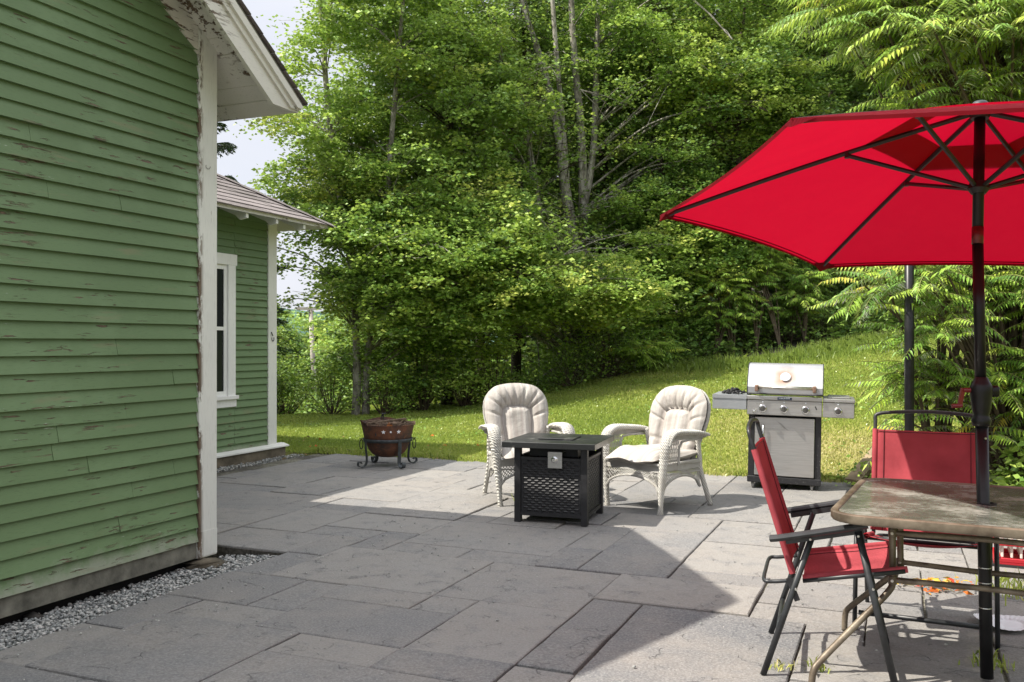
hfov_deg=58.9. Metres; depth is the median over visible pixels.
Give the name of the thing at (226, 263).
window
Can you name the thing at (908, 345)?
lantern post
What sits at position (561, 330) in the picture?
woodland
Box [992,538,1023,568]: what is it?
slatted crate
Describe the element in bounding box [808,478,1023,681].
patio table
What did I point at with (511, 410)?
wicker armchair
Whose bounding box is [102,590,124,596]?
rock
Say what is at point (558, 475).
fire table
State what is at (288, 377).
wild shrub
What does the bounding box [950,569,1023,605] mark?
weed tuft
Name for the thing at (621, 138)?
forest tree
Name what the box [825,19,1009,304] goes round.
beech tree
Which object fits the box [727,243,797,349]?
sumac sapling
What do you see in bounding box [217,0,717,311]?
sky
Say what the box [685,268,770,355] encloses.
sumac sapling
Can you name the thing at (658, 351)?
sumac sapling
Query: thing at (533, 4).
forest tree
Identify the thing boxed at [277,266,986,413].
undergrowth
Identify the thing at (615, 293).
maple tree
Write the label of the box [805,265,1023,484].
sumac tree
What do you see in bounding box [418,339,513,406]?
wild shrub
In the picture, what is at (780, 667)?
weed tuft
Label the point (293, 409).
wild shrub
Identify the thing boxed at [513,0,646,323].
forest tree
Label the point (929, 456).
folding chair
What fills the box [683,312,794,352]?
wild shrub
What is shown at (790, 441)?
door
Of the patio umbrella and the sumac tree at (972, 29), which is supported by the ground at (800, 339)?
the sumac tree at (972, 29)
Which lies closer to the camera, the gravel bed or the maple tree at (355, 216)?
the gravel bed
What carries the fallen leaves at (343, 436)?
on the ground at (800, 339)
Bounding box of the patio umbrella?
[660,100,1023,679]
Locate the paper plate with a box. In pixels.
[973,613,1023,630]
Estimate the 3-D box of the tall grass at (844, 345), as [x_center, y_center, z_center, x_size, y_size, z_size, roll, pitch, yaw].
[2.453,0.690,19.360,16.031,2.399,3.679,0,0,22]
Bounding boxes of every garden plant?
[823,451,871,486]
[989,420,1023,486]
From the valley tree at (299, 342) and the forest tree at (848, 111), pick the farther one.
the valley tree at (299, 342)
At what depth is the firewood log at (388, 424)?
9.98 m
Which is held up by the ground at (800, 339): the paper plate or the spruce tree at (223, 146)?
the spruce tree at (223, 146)
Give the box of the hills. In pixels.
[279,309,493,345]
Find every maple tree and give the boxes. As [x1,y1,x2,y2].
[226,0,548,414]
[286,0,603,405]
[312,0,801,375]
[374,3,622,380]
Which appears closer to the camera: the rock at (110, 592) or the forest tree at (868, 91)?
the rock at (110, 592)
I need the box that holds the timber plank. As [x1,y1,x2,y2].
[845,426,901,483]
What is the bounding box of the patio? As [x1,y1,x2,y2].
[0,454,1023,681]
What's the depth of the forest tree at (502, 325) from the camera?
29.42 m
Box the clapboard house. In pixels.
[0,0,336,627]
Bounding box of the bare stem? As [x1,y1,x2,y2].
[536,333,539,387]
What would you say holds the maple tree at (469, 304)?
on the ground at (800, 339)
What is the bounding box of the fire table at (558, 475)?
[502,433,613,526]
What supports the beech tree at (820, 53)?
on the ground at (800, 339)
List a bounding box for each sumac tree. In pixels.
[759,0,1023,370]
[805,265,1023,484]
[953,269,1023,433]
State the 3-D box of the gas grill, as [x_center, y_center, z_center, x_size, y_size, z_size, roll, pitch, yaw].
[2.573,0.798,8.616,1.264,1.173,0.636,1,0,19]
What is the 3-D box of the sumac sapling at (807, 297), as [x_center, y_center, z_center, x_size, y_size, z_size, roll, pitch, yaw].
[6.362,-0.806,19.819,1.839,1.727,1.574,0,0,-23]
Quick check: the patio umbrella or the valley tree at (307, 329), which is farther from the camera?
the valley tree at (307, 329)
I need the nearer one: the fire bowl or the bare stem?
the fire bowl
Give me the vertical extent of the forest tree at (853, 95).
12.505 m
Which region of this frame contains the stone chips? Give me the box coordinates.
[17,476,1014,679]
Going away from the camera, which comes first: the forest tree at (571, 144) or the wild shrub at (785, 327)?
the wild shrub at (785, 327)
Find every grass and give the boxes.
[277,333,990,482]
[311,445,991,484]
[330,321,988,409]
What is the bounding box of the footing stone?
[183,557,227,568]
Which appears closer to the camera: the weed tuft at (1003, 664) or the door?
the weed tuft at (1003, 664)
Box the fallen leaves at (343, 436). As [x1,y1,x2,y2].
[282,434,479,459]
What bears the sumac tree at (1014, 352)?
on the ground at (800, 339)
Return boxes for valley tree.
[277,307,317,401]
[277,310,299,386]
[285,311,362,406]
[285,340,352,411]
[293,297,361,377]
[313,254,473,369]
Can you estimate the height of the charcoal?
0.067 m
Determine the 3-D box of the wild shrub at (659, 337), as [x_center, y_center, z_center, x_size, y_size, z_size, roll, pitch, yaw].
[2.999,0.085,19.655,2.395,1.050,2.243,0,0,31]
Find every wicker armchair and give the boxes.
[478,383,574,506]
[601,385,712,515]
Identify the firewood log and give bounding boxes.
[387,421,401,425]
[396,420,415,424]
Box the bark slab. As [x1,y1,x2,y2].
[365,418,406,424]
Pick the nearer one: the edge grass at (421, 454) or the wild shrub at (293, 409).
the edge grass at (421, 454)
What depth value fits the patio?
4.80 m
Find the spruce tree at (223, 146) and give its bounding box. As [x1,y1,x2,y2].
[217,122,294,357]
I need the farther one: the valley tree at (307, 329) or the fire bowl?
the valley tree at (307, 329)
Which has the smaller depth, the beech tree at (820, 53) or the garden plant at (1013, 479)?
the garden plant at (1013, 479)
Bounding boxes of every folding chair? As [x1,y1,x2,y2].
[746,418,907,681]
[852,410,1000,648]
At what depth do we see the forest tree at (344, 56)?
24.27 m
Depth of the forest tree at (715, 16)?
25.03 m
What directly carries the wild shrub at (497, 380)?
on the ground at (800, 339)
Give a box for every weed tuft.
[768,658,794,670]
[797,656,833,673]
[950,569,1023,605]
[958,648,1014,672]
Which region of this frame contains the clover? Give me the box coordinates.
[277,352,960,448]
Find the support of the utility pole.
on the ground at (800, 339)
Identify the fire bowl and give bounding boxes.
[357,417,417,468]
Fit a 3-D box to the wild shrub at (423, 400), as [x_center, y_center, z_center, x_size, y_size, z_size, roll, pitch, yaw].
[-1.794,0.539,17.853,1.908,1.726,1.909,0,0,-43]
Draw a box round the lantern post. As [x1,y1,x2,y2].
[904,265,913,430]
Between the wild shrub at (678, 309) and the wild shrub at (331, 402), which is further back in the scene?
the wild shrub at (678, 309)
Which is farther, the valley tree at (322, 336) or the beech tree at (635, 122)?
the valley tree at (322, 336)
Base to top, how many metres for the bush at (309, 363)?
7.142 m
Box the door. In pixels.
[754,416,814,477]
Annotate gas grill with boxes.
[712,362,854,490]
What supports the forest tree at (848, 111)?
on the ground at (800, 339)
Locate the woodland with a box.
[372,5,932,379]
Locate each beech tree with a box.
[561,0,799,314]
[615,5,844,346]
[684,0,878,335]
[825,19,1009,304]
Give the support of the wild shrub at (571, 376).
on the ground at (800, 339)
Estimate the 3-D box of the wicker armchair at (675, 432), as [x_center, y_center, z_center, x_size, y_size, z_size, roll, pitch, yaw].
[1.235,0.886,7.639,0.776,1.008,0.768,0,0,-41]
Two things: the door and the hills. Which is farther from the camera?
the hills
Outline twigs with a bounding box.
[365,419,409,425]
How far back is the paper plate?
4.38 m
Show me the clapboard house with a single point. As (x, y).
(138, 319)
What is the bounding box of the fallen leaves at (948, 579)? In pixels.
[897,576,974,594]
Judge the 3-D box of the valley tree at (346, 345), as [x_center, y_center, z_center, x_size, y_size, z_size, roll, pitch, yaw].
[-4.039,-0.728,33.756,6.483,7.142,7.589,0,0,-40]
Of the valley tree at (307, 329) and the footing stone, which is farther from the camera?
the valley tree at (307, 329)
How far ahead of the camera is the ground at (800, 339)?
19.21 m
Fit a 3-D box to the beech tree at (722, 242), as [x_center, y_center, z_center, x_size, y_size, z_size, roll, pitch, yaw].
[4.915,-3.732,20.459,5.366,8.005,4.375,0,0,0]
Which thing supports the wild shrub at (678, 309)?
on the ground at (800, 339)
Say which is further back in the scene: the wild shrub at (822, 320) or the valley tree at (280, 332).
the valley tree at (280, 332)
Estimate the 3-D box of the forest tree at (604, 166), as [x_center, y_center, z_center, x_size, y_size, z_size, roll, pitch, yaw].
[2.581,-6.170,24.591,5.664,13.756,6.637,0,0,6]
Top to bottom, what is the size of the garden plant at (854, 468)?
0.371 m
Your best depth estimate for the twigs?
10.00 m
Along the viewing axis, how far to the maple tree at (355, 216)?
16.91 m
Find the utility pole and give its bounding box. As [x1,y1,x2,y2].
[296,305,321,407]
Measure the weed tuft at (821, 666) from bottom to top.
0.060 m
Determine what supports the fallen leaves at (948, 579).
on the patio
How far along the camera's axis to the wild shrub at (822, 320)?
20.43 m
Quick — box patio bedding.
[204,453,1007,681]
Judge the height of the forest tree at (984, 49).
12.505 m
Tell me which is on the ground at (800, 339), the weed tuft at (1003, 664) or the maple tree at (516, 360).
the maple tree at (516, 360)
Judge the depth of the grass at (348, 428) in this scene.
14.07 m
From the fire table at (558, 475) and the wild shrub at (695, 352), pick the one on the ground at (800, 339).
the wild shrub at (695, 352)
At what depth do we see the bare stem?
19.39 m
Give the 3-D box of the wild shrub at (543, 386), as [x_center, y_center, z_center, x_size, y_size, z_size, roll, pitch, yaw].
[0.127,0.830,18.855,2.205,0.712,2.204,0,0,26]
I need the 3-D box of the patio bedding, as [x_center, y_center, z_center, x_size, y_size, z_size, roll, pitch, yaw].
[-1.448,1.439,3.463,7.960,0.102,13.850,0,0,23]
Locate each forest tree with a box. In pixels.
[299,0,529,358]
[412,9,549,369]
[439,0,598,370]
[501,0,694,357]
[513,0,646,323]
[606,0,814,311]
[608,9,725,310]
[672,4,791,289]
[716,0,872,321]
[757,8,905,293]
[787,2,978,297]
[926,11,1020,101]
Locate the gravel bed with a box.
[5,578,204,644]
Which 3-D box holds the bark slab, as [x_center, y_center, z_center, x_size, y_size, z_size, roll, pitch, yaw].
[-1.405,0.895,10.115,0.458,0.058,0.070,0,0,-23]
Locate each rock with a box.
[22,611,43,625]
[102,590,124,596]
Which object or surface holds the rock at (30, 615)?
on the gravel bed
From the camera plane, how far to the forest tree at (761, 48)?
29.12 m
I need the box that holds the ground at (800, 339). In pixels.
[286,273,989,476]
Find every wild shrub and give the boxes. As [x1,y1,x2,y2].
[277,343,320,412]
[277,366,342,413]
[281,355,365,415]
[346,359,422,414]
[347,362,462,411]
[382,334,467,410]
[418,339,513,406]
[453,333,540,403]
[489,365,570,391]
[514,335,616,387]
[551,316,668,378]
[600,324,703,367]
[628,295,710,358]
[661,313,750,358]
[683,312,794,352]
[739,296,839,343]
[777,285,873,337]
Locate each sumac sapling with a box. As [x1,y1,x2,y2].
[595,338,691,369]
[628,303,703,353]
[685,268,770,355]
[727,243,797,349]
[758,267,839,343]
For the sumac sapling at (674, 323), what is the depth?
19.71 m
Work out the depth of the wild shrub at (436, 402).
18.23 m
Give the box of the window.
[217,252,238,407]
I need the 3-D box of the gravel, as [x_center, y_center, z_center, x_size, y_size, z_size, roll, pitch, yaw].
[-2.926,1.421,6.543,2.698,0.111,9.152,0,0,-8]
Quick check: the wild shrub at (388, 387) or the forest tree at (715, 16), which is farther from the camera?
the forest tree at (715, 16)
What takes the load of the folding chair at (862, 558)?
on the patio
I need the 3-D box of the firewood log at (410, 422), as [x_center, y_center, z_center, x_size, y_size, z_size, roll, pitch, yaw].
[-1.253,0.918,10.197,0.335,0.055,0.048,0,0,6]
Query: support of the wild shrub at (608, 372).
on the ground at (800, 339)
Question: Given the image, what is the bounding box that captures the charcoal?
[722,387,746,394]
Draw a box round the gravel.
[0,454,302,650]
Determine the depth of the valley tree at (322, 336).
38.86 m
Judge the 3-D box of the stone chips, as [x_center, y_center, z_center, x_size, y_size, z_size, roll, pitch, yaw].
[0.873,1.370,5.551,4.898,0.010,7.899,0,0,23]

